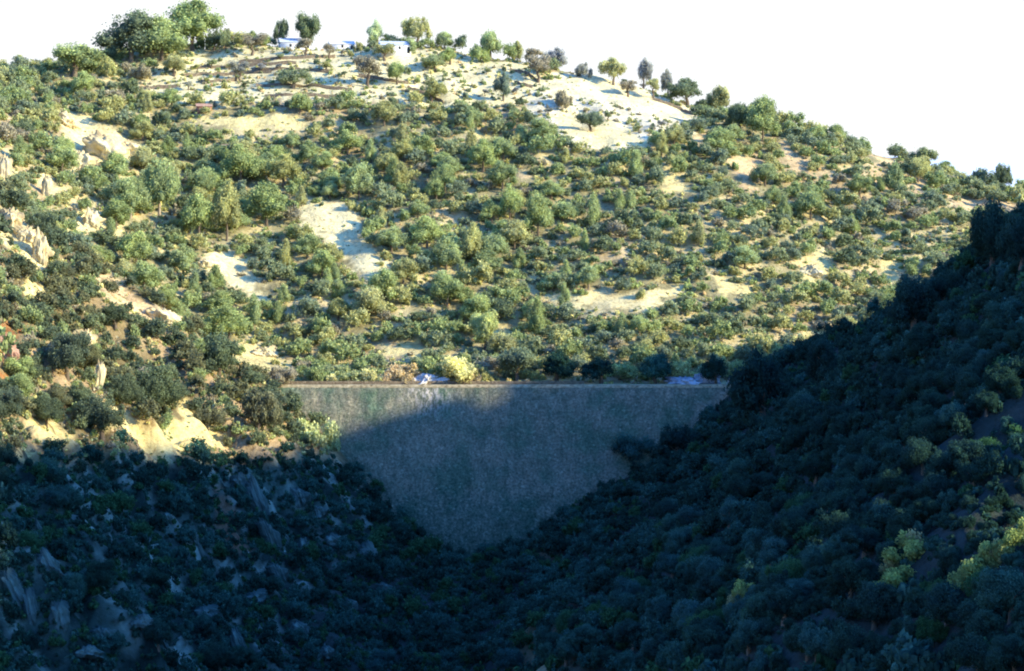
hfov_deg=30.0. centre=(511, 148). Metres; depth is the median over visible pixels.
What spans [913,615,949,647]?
oak tree
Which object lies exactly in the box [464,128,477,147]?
conifer tree
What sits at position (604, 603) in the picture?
oak tree
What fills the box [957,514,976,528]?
shrub
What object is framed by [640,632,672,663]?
oak tree
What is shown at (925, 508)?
oak tree
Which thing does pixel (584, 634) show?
oak tree
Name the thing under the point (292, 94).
terrace wall
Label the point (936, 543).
shrub
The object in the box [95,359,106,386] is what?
rock outcrop
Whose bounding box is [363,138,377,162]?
conifer tree
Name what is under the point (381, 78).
terrace wall
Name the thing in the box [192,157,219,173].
pine tree
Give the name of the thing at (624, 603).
oak tree
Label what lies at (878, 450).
oak tree
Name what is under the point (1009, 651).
oak tree
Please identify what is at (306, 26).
oak tree
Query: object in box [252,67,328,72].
terrace wall
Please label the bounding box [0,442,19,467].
oak tree
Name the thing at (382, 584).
rock outcrop
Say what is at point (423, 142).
pine tree
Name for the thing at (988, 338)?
oak tree
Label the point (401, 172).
conifer tree
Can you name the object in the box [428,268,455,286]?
pine tree
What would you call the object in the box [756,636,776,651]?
shrub
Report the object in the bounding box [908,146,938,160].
oak tree
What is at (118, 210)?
pine tree
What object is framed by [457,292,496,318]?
pine tree
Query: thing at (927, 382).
oak tree
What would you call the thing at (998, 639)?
oak tree
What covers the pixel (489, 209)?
pine tree
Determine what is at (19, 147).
conifer tree
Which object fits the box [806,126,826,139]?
pine tree
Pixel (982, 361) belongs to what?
oak tree
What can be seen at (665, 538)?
oak tree
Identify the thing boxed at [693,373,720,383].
stone heap
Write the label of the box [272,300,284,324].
conifer tree
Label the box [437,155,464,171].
pine tree
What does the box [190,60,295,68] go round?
terrace wall
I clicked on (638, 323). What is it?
oak tree
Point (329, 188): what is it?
pine tree
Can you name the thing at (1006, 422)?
shrub
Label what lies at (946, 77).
sky
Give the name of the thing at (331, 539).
rock outcrop
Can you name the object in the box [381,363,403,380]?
shrub
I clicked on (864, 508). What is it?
shrub
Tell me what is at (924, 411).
oak tree
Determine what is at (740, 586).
shrub
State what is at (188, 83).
olive tree
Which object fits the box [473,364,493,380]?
shrub
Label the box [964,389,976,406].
shrub
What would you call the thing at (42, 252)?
rock outcrop
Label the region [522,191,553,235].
pine tree
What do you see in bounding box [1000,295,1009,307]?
shrub
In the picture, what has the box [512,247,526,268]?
conifer tree
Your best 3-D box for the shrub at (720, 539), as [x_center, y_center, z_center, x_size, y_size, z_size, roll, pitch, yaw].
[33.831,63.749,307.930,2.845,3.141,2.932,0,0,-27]
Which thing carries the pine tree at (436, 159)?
on the hillside terrain
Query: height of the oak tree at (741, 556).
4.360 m
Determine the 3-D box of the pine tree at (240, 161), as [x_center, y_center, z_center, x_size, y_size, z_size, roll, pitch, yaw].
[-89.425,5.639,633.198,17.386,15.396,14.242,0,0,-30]
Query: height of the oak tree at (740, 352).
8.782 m
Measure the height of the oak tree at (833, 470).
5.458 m
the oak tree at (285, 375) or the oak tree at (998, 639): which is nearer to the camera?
the oak tree at (998, 639)
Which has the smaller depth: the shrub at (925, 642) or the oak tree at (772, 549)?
the shrub at (925, 642)
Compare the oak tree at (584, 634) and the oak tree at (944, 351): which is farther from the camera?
the oak tree at (584, 634)
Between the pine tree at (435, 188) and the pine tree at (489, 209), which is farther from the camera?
the pine tree at (435, 188)
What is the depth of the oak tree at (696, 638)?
190.45 m
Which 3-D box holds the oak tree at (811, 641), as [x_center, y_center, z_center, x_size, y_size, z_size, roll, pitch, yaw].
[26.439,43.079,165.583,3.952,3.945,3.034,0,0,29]
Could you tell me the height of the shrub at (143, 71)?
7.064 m
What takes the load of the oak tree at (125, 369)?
on the hillside terrain
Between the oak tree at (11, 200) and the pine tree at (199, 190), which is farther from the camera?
the pine tree at (199, 190)
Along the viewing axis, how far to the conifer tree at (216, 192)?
616.58 m
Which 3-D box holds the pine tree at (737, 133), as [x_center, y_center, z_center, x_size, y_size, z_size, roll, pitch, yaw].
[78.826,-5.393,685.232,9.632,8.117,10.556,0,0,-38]
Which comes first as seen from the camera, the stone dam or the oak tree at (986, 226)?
the oak tree at (986, 226)
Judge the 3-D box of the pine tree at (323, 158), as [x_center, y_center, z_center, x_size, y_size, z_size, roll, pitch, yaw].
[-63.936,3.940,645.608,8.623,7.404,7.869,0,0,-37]
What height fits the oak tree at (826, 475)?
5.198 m
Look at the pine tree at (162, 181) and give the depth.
594.25 m
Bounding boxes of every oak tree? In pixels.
[0,385,25,425]
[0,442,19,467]
[0,466,15,499]
[2,187,20,209]
[3,355,37,379]
[4,372,36,396]
[17,529,45,547]
[33,455,67,483]
[42,483,70,511]
[47,327,91,380]
[51,41,105,76]
[60,571,90,599]
[61,484,84,505]
[65,382,91,407]
[70,392,127,440]
[77,344,103,368]
[83,340,103,367]
[85,558,117,588]
[100,303,129,329]
[103,371,144,409]
[107,366,136,379]
[133,363,186,407]
[139,569,171,590]
[142,615,174,652]
[161,52,186,76]
[191,616,222,643]
[193,405,229,430]
[197,329,241,377]
[200,640,236,670]
[206,30,223,49]
[219,28,230,50]
[230,646,264,670]
[239,365,266,384]
[240,385,283,430]
[268,364,299,387]
[273,18,288,41]
[275,67,315,88]
[295,11,321,44]
[364,647,396,670]
[366,19,383,42]
[386,61,404,84]
[400,15,433,41]
[419,54,446,72]
[423,75,447,102]
[438,45,456,64]
[469,309,499,350]
[479,29,503,58]
[492,69,510,100]
[494,647,523,670]
[496,344,540,380]
[531,650,539,667]
[534,629,560,652]
[541,46,567,67]
[543,350,578,380]
[554,608,576,633]
[554,636,580,666]
[565,623,601,646]
[567,609,600,630]
[573,110,605,131]
[579,355,614,383]
[585,600,607,613]
[589,646,620,670]
[596,57,626,85]
[600,601,608,607]
[605,590,637,613]
[611,431,655,462]
[612,576,643,600]
[612,617,643,650]
[617,648,635,670]
[624,575,651,589]
[628,315,648,335]
[634,654,646,670]
[636,637,651,655]
[637,56,653,88]
[639,593,670,625]
[640,352,673,383]
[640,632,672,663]
[653,420,705,458]
[653,496,680,519]
[654,638,694,669]
[655,511,686,540]
[656,551,679,578]
[660,68,672,95]
[660,524,692,547]
[665,76,702,106]
[665,527,692,554]
[671,598,700,624]
[674,504,704,525]
[674,554,706,571]
[676,613,693,633]
[677,544,708,562]
[679,612,731,645]
[680,538,712,554]
[681,610,705,637]
[681,622,729,656]
[682,557,703,584]
[691,573,727,599]
[691,592,712,605]
[695,554,725,578]
[697,644,724,667]
[698,354,726,383]
[699,607,727,625]
[705,544,732,561]
[706,85,729,108]
[717,493,744,528]
[717,561,746,580]
[721,594,750,621]
[723,473,757,500]
[724,344,786,418]
[726,101,749,130]
[726,456,758,477]
[729,615,777,655]
[734,345,764,364]
[736,549,746,562]
[740,471,778,495]
[741,528,762,543]
[741,591,776,628]
[744,540,758,560]
[745,584,762,597]
[750,500,775,523]
[750,569,798,595]
[751,525,780,552]
[757,561,788,583]
[759,534,796,567]
[759,582,810,629]
[764,557,805,579]
[769,492,795,513]
[769,508,811,542]
[779,512,813,544]
[782,622,809,661]
[783,424,808,450]
[784,490,812,504]
[785,574,817,596]
[786,391,823,412]
[788,505,798,512]
[790,508,812,521]
[797,454,832,483]
[798,500,818,516]
[798,623,834,663]
[800,542,831,571]
[801,415,828,437]
[804,335,837,382]
[812,472,834,493]
[812,475,845,511]
[817,488,855,512]
[819,509,861,539]
[820,435,847,462]
[820,534,857,564]
[826,529,848,543]
[827,553,884,600]
[827,621,874,660]
[831,458,844,477]
[839,520,881,557]
[843,453,875,477]
[844,579,903,630]
[845,429,870,455]
[846,455,880,484]
[862,631,890,655]
[863,426,890,448]
[863,435,893,461]
[871,641,893,670]
[872,496,887,506]
[875,440,893,460]
[876,467,911,496]
[878,439,903,473]
[881,270,942,329]
[885,409,904,427]
[886,341,915,367]
[886,416,906,446]
[886,507,917,539]
[888,485,920,508]
[893,632,916,645]
[894,386,918,407]
[899,402,934,435]
[899,436,940,475]
[901,416,928,444]
[902,586,925,607]
[903,496,942,523]
[904,329,933,357]
[905,320,941,347]
[906,369,937,396]
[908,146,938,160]
[910,391,951,411]
[912,469,960,513]
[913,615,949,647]
[916,411,950,447]
[920,369,947,394]
[921,270,966,300]
[921,385,939,395]
[921,448,962,478]
[922,579,965,626]
[924,578,948,607]
[927,299,957,324]
[936,365,957,395]
[937,545,962,571]
[938,341,962,362]
[938,399,967,432]
[941,363,965,389]
[945,438,989,484]
[947,630,990,670]
[948,599,1000,633]
[949,345,977,367]
[953,358,985,404]
[953,372,982,403]
[955,317,978,332]
[955,595,974,611]
[957,319,980,344]
[958,335,981,353]
[958,461,989,485]
[963,563,993,597]
[964,608,1007,644]
[966,195,1010,265]
[970,574,999,602]
[971,436,1002,451]
[972,289,1000,311]
[973,389,998,416]
[973,565,1023,624]
[974,353,991,372]
[976,326,1007,350]
[976,347,994,360]
[982,363,1018,395]
[983,298,1015,331]
[984,339,1017,366]
[985,632,1015,658]
[985,633,1023,670]
[992,209,1023,278]
[995,162,1013,190]
[999,565,1020,576]
[1003,321,1023,351]
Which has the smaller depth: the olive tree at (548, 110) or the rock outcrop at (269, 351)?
the rock outcrop at (269, 351)
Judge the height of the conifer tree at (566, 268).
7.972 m
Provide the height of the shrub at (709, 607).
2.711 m
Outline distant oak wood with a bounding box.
[0,28,1023,670]
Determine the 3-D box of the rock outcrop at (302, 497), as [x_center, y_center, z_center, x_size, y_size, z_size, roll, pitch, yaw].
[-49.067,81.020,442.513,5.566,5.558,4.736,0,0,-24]
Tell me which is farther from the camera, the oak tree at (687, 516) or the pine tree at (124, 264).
the pine tree at (124, 264)
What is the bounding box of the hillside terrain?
[0,43,1023,670]
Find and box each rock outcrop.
[0,153,12,176]
[0,206,24,233]
[0,332,19,363]
[0,567,24,605]
[13,224,35,244]
[22,586,37,626]
[31,227,54,265]
[34,519,42,532]
[37,547,63,577]
[41,174,53,195]
[48,599,70,631]
[59,111,81,128]
[69,150,98,170]
[72,328,97,344]
[74,644,103,659]
[82,130,130,160]
[82,207,105,229]
[89,625,117,648]
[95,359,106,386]
[122,139,141,155]
[128,612,153,629]
[145,304,182,324]
[160,639,174,649]
[164,512,172,520]
[189,529,198,545]
[192,604,219,617]
[197,258,214,268]
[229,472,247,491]
[230,626,246,647]
[245,474,269,514]
[246,588,266,603]
[251,345,278,357]
[254,518,281,550]
[265,562,288,582]
[289,487,312,507]
[289,619,310,634]
[297,537,308,548]
[313,505,328,518]
[316,642,334,660]
[324,533,341,547]
[344,598,358,612]
[357,540,377,563]
[375,581,392,591]
[800,263,823,279]
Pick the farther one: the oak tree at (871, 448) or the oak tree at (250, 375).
the oak tree at (250, 375)
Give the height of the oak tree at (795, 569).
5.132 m
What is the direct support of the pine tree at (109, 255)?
on the hillside terrain
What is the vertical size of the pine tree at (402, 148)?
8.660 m
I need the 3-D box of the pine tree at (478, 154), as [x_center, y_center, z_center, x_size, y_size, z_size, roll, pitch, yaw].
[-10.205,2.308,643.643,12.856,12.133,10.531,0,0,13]
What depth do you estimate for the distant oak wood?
476.94 m
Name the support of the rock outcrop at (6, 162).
on the hillside terrain
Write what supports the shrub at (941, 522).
on the hillside terrain
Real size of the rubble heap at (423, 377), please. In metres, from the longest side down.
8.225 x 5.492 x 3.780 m
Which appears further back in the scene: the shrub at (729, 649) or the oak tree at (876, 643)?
the shrub at (729, 649)
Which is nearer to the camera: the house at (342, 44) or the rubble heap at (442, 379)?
the rubble heap at (442, 379)
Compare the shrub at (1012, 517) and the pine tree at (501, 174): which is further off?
the pine tree at (501, 174)
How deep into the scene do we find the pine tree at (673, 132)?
663.84 m
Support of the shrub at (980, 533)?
on the hillside terrain
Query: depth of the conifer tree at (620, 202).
619.45 m
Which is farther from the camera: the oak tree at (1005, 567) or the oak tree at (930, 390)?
the oak tree at (930, 390)
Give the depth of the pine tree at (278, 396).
479.51 m
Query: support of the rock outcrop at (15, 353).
on the hillside terrain
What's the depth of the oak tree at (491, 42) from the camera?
739.98 m
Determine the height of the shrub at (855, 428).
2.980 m
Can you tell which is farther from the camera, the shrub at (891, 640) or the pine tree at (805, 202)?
the pine tree at (805, 202)
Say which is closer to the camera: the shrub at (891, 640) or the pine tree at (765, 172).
the shrub at (891, 640)
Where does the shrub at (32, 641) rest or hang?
on the hillside terrain
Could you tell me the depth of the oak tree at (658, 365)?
505.63 m
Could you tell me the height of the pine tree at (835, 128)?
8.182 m
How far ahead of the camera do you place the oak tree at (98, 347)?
418.36 m
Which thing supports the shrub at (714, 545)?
on the hillside terrain
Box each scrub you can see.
[0,35,1023,670]
[0,80,1023,670]
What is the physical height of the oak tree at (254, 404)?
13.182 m
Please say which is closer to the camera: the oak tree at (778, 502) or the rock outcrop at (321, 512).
the oak tree at (778, 502)
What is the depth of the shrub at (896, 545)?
173.49 m
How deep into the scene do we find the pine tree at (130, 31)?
721.88 m
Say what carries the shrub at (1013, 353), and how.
on the hillside terrain
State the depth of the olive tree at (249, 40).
736.93 m
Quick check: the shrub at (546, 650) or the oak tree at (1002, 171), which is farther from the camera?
the oak tree at (1002, 171)
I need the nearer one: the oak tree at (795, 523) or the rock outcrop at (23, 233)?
the oak tree at (795, 523)
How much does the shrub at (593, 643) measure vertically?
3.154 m
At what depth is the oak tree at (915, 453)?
207.73 m
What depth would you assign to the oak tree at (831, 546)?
185.72 m
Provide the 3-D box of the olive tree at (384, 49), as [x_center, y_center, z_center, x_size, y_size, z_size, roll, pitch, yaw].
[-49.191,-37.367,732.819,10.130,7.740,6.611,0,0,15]
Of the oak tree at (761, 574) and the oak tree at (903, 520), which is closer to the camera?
the oak tree at (903, 520)
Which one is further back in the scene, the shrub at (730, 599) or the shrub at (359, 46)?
the shrub at (359, 46)
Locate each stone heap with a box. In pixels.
[663,376,699,384]
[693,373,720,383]
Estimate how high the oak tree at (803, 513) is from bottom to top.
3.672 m
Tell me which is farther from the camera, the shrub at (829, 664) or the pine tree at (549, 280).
the pine tree at (549, 280)
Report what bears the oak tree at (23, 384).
on the hillside terrain
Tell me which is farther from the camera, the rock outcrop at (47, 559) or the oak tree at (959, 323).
the rock outcrop at (47, 559)
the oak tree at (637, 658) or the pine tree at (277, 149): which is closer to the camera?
the oak tree at (637, 658)
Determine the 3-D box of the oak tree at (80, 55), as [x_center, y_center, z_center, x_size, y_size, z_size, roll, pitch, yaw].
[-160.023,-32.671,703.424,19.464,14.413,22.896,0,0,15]
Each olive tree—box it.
[182,81,192,90]
[207,59,217,68]
[227,60,250,81]
[241,32,268,55]
[257,63,265,70]
[294,38,312,54]
[321,61,332,69]
[323,43,335,58]
[354,54,380,86]
[371,41,395,60]
[522,48,543,64]
[526,54,551,82]
[544,108,552,113]
[604,111,613,120]
[619,79,636,97]
[645,78,660,97]
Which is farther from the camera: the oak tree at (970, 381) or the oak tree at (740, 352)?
the oak tree at (740, 352)
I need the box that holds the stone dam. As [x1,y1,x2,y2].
[278,381,730,558]
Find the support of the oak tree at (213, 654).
on the hillside terrain
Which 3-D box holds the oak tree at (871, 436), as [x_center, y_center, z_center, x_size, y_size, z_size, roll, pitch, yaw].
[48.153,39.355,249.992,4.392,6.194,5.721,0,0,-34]
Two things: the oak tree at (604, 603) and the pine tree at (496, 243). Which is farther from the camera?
the pine tree at (496, 243)
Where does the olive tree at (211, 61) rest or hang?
on the hillside terrain
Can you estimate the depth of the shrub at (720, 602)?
209.83 m
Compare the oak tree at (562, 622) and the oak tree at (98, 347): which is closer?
the oak tree at (562, 622)
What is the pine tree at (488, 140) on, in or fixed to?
on the hillside terrain
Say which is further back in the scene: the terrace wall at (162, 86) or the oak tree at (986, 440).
the terrace wall at (162, 86)
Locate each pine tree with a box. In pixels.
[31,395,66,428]
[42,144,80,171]
[46,258,76,277]
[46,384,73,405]
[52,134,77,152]
[70,70,94,91]
[91,8,167,61]
[91,245,115,260]
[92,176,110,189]
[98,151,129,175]
[101,198,133,229]
[111,175,152,218]
[112,230,154,264]
[115,258,138,272]
[122,175,144,188]
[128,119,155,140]
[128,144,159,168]
[129,114,150,126]
[129,260,164,288]
[134,12,190,60]
[136,87,155,101]
[136,171,146,189]
[143,153,182,217]
[148,285,176,307]
[160,89,182,104]
[165,0,226,50]
[165,243,197,273]
[172,379,189,397]
[178,191,216,234]
[184,171,215,191]
[187,338,210,353]
[189,186,212,202]
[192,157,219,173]
[195,166,219,190]
[200,289,237,310]
[208,302,251,339]
[210,144,230,160]
[211,178,242,240]
[215,143,265,181]
[227,139,260,158]
[228,212,252,229]
[237,195,251,212]
[241,181,288,226]
[255,151,278,165]
[260,153,307,187]
[265,144,291,159]
[268,388,288,406]
[281,131,300,148]
[289,90,313,114]
[290,232,321,258]
[298,140,320,162]
[306,248,336,278]
[309,151,334,170]
[317,167,342,186]
[320,180,338,200]
[327,297,351,320]
[329,129,364,154]
[341,162,375,200]
[349,284,387,318]
[360,266,399,300]
[367,99,397,125]
[373,152,398,170]
[374,225,409,252]
[387,256,419,283]
[389,138,413,162]
[406,214,446,248]
[408,199,431,218]
[410,133,434,155]
[424,177,445,198]
[425,275,467,308]
[428,151,450,165]
[428,162,457,191]
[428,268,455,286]
[431,236,464,272]
[435,31,453,46]
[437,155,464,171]
[438,232,461,249]
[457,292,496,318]
[460,221,483,262]
[464,106,484,121]
[465,138,497,172]
[468,250,503,271]
[475,134,496,146]
[479,199,502,222]
[480,232,510,256]
[483,160,519,192]
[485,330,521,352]
[491,135,518,161]
[492,218,509,235]
[496,183,525,219]
[498,219,534,249]
[512,188,527,204]
[521,299,546,317]
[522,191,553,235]
[526,116,560,137]
[538,179,564,199]
[539,271,561,291]
[551,199,580,222]
[574,266,600,289]
[648,130,667,145]
[664,122,686,144]
[699,125,733,149]
[723,123,746,141]
[731,244,760,269]
[743,94,780,141]
[747,162,778,186]
[762,185,781,207]
[793,189,825,219]
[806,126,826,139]
[827,123,847,139]
[843,173,874,197]
[878,293,894,307]
[907,155,930,181]
[938,160,954,171]
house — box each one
[277,38,310,49]
[328,41,354,49]
[378,41,410,56]
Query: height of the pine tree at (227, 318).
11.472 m
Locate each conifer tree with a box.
[11,135,25,155]
[105,217,116,233]
[112,173,118,183]
[140,90,154,112]
[160,135,176,156]
[170,161,181,178]
[175,306,187,315]
[182,132,190,150]
[184,309,192,316]
[188,271,202,298]
[196,34,205,48]
[205,263,225,290]
[213,186,221,200]
[220,148,229,167]
[226,136,236,149]
[245,159,258,180]
[245,292,261,327]
[259,147,268,156]
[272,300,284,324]
[275,284,290,303]
[277,238,294,265]
[294,185,307,206]
[324,268,332,290]
[330,261,341,279]
[331,278,346,298]
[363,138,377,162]
[376,205,386,229]
[385,157,397,176]
[392,161,410,185]
[393,123,411,142]
[458,260,466,272]
[459,286,474,305]
[464,110,475,129]
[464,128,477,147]
[471,192,480,210]
[511,40,523,60]
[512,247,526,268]
[513,124,526,143]
[524,302,541,321]
[525,294,546,337]
[557,281,571,304]
[558,147,569,163]
[558,259,571,277]
[579,227,590,250]
[586,192,600,225]
[613,311,629,334]
[614,188,626,210]
[625,150,644,179]
[626,189,637,208]
[655,130,668,155]
[670,354,679,363]
[690,219,706,244]
[754,343,765,355]
[768,340,782,354]
[776,194,793,218]
[844,212,859,234]
[876,176,885,191]
[883,160,905,193]
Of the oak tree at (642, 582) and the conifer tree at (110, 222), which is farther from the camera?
the conifer tree at (110, 222)
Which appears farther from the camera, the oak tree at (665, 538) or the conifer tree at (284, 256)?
the conifer tree at (284, 256)
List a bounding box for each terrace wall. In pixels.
[139,85,176,88]
[184,69,270,76]
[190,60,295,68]
[200,77,237,82]
[239,54,334,63]
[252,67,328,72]
[256,82,351,90]
[264,93,336,97]
[358,73,408,84]
[407,85,442,102]
[510,67,536,80]
[514,81,532,87]
[653,97,692,114]
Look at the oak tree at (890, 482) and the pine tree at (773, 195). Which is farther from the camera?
the pine tree at (773, 195)
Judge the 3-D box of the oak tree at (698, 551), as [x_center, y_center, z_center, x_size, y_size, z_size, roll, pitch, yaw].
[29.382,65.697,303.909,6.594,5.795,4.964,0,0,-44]
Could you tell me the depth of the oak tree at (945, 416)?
210.98 m
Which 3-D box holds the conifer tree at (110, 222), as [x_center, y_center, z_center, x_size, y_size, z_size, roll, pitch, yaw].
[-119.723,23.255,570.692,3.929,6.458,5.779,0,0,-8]
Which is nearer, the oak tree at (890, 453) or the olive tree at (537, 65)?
the oak tree at (890, 453)
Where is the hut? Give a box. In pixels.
[195,103,212,113]
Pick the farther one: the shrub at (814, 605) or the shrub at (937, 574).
the shrub at (814, 605)
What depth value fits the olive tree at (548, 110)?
690.95 m
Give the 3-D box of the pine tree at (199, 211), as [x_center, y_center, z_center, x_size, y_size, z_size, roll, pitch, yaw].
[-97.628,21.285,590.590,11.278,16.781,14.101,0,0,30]
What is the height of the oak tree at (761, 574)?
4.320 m
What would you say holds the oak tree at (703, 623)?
on the hillside terrain
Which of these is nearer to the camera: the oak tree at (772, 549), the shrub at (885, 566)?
the shrub at (885, 566)
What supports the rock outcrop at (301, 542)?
on the hillside terrain
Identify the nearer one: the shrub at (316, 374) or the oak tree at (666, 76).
the shrub at (316, 374)
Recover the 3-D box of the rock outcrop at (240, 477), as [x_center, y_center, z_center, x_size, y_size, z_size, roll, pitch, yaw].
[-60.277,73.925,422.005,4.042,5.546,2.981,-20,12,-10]
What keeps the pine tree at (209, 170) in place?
on the hillside terrain
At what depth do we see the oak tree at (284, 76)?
704.14 m
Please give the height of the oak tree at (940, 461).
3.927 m
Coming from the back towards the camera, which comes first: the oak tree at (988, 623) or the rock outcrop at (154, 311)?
the rock outcrop at (154, 311)
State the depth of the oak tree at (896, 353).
312.61 m
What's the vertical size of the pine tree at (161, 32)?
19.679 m
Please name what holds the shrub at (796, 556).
on the hillside terrain
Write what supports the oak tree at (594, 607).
on the hillside terrain
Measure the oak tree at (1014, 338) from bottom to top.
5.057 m
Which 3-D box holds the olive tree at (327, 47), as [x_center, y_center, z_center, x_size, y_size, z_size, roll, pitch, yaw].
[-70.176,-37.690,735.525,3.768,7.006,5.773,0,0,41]
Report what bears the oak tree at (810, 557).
on the hillside terrain
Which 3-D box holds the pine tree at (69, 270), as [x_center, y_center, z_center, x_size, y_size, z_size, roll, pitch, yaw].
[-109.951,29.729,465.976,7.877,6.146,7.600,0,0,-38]
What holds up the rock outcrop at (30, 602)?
on the hillside terrain
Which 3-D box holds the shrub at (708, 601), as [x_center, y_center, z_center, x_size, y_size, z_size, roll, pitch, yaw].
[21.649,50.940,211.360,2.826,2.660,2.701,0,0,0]
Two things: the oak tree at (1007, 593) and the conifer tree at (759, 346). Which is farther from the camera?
the conifer tree at (759, 346)
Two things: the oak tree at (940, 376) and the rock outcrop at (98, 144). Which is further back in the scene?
the rock outcrop at (98, 144)
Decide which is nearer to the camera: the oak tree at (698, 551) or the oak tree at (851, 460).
the oak tree at (851, 460)
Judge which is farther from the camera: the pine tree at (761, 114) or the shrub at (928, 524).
the pine tree at (761, 114)
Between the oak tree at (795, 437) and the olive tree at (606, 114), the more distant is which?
the olive tree at (606, 114)
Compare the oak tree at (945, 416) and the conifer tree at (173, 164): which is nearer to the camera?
the oak tree at (945, 416)
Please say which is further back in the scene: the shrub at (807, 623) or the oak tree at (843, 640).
the shrub at (807, 623)
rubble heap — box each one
[415,373,437,383]
[433,377,449,380]
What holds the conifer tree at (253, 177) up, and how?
on the hillside terrain
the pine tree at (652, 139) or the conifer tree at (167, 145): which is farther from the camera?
the pine tree at (652, 139)
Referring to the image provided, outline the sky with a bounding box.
[0,0,1023,155]
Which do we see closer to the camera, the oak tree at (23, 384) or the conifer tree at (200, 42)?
the oak tree at (23, 384)
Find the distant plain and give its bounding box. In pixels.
[883,156,1023,186]
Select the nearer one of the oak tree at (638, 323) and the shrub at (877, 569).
the shrub at (877, 569)
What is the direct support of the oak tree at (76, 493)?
on the hillside terrain
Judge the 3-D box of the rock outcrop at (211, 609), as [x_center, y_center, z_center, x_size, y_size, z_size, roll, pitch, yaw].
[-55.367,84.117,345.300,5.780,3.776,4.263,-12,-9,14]
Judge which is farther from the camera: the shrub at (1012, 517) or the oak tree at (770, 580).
the oak tree at (770, 580)
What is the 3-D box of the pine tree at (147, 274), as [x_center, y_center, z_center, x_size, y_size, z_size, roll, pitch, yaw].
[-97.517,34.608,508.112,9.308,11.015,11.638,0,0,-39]
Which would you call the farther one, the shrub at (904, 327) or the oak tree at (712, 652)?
the shrub at (904, 327)
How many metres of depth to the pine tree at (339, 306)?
555.52 m
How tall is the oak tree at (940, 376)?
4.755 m
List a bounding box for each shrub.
[19,458,34,471]
[25,632,39,649]
[78,568,86,576]
[94,54,117,76]
[128,63,152,79]
[297,417,341,447]
[305,363,331,380]
[323,431,339,452]
[325,372,342,380]
[329,364,361,380]
[353,41,363,51]
[359,368,383,380]
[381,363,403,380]
[390,362,421,383]
[403,38,416,52]
[438,355,477,383]
[467,368,481,380]
[468,43,491,62]
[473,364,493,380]
[538,642,554,663]
[554,89,572,106]
[574,62,592,77]
[583,638,599,655]
[638,571,648,579]
[694,602,717,615]
[698,597,717,609]
[709,539,721,548]
[710,590,721,601]
[712,536,723,541]
[714,587,728,609]
[724,640,740,656]
[725,588,736,602]
[725,656,747,670]
[726,590,743,604]
[731,578,755,599]
[737,646,751,654]
[740,511,752,528]
[748,650,769,670]
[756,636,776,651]
[766,610,788,626]
[767,651,789,670]
[774,438,793,454]
[776,617,795,634]
[793,549,805,562]
[802,619,816,629]
[804,568,820,584]
[804,596,823,613]
[812,653,836,670]
[820,584,846,608]
[842,508,863,524]
[847,422,866,437]
[856,560,880,576]
[859,498,877,514]
[871,501,895,515]
[872,472,883,492]
[875,539,895,565]
[878,559,898,574]
[880,347,899,360]
[880,530,924,563]
[880,564,916,587]
[887,618,903,635]
[888,634,897,644]
[889,536,905,557]
[890,458,909,474]
[891,324,908,336]
[900,316,920,330]
[901,592,926,618]
[901,615,916,632]
[905,528,925,549]
[906,621,918,639]
[907,578,919,592]
[913,637,936,655]
[914,526,928,535]
[922,536,944,551]
[924,511,944,528]
[929,567,947,583]
[931,542,948,558]
[934,488,956,514]
[938,515,951,529]
[940,642,953,670]
[943,570,952,583]
[944,514,958,526]
[946,566,966,591]
[949,287,963,299]
[952,489,974,508]
[956,309,975,321]
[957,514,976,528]
[959,495,980,510]
[959,553,998,580]
[962,398,983,420]
[962,532,992,556]
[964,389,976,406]
[965,529,977,541]
[967,288,984,302]
[976,528,995,538]
[977,519,998,530]
[977,539,1014,559]
[978,538,1002,563]
[980,498,999,513]
[984,652,1023,670]
[987,449,1007,470]
[989,491,1014,508]
[995,266,1005,284]
[996,290,1014,303]
[996,509,1020,525]
[997,280,1010,292]
[999,416,1015,433]
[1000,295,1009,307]
[1000,550,1022,566]
[1001,376,1022,397]
[1001,444,1009,450]
[1002,517,1023,547]
[1003,263,1012,281]
[1004,431,1013,445]
[1008,432,1023,448]
[1009,261,1019,276]
[1010,603,1023,623]
[1011,349,1017,358]
[1014,472,1023,492]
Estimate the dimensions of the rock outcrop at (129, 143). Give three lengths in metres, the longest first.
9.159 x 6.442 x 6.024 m
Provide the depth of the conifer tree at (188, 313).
533.09 m
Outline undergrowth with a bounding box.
[0,42,1023,670]
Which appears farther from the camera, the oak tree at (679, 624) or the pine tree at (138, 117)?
the pine tree at (138, 117)
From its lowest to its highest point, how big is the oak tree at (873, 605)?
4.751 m
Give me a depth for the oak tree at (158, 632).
302.53 m
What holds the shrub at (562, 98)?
on the hillside terrain
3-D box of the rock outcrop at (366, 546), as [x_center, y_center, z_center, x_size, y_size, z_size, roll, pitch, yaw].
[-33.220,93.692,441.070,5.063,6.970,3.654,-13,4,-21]
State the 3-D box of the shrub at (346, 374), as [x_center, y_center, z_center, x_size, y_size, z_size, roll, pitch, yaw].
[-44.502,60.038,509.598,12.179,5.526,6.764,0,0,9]
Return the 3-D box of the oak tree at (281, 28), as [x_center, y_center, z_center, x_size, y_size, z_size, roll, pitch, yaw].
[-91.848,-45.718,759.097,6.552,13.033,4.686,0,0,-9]
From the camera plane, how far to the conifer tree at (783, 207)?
626.09 m
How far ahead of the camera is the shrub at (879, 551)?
173.43 m
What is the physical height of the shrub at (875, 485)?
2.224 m
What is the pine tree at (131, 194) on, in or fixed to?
on the hillside terrain
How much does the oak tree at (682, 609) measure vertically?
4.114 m
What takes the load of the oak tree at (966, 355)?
on the hillside terrain
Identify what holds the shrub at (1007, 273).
on the hillside terrain

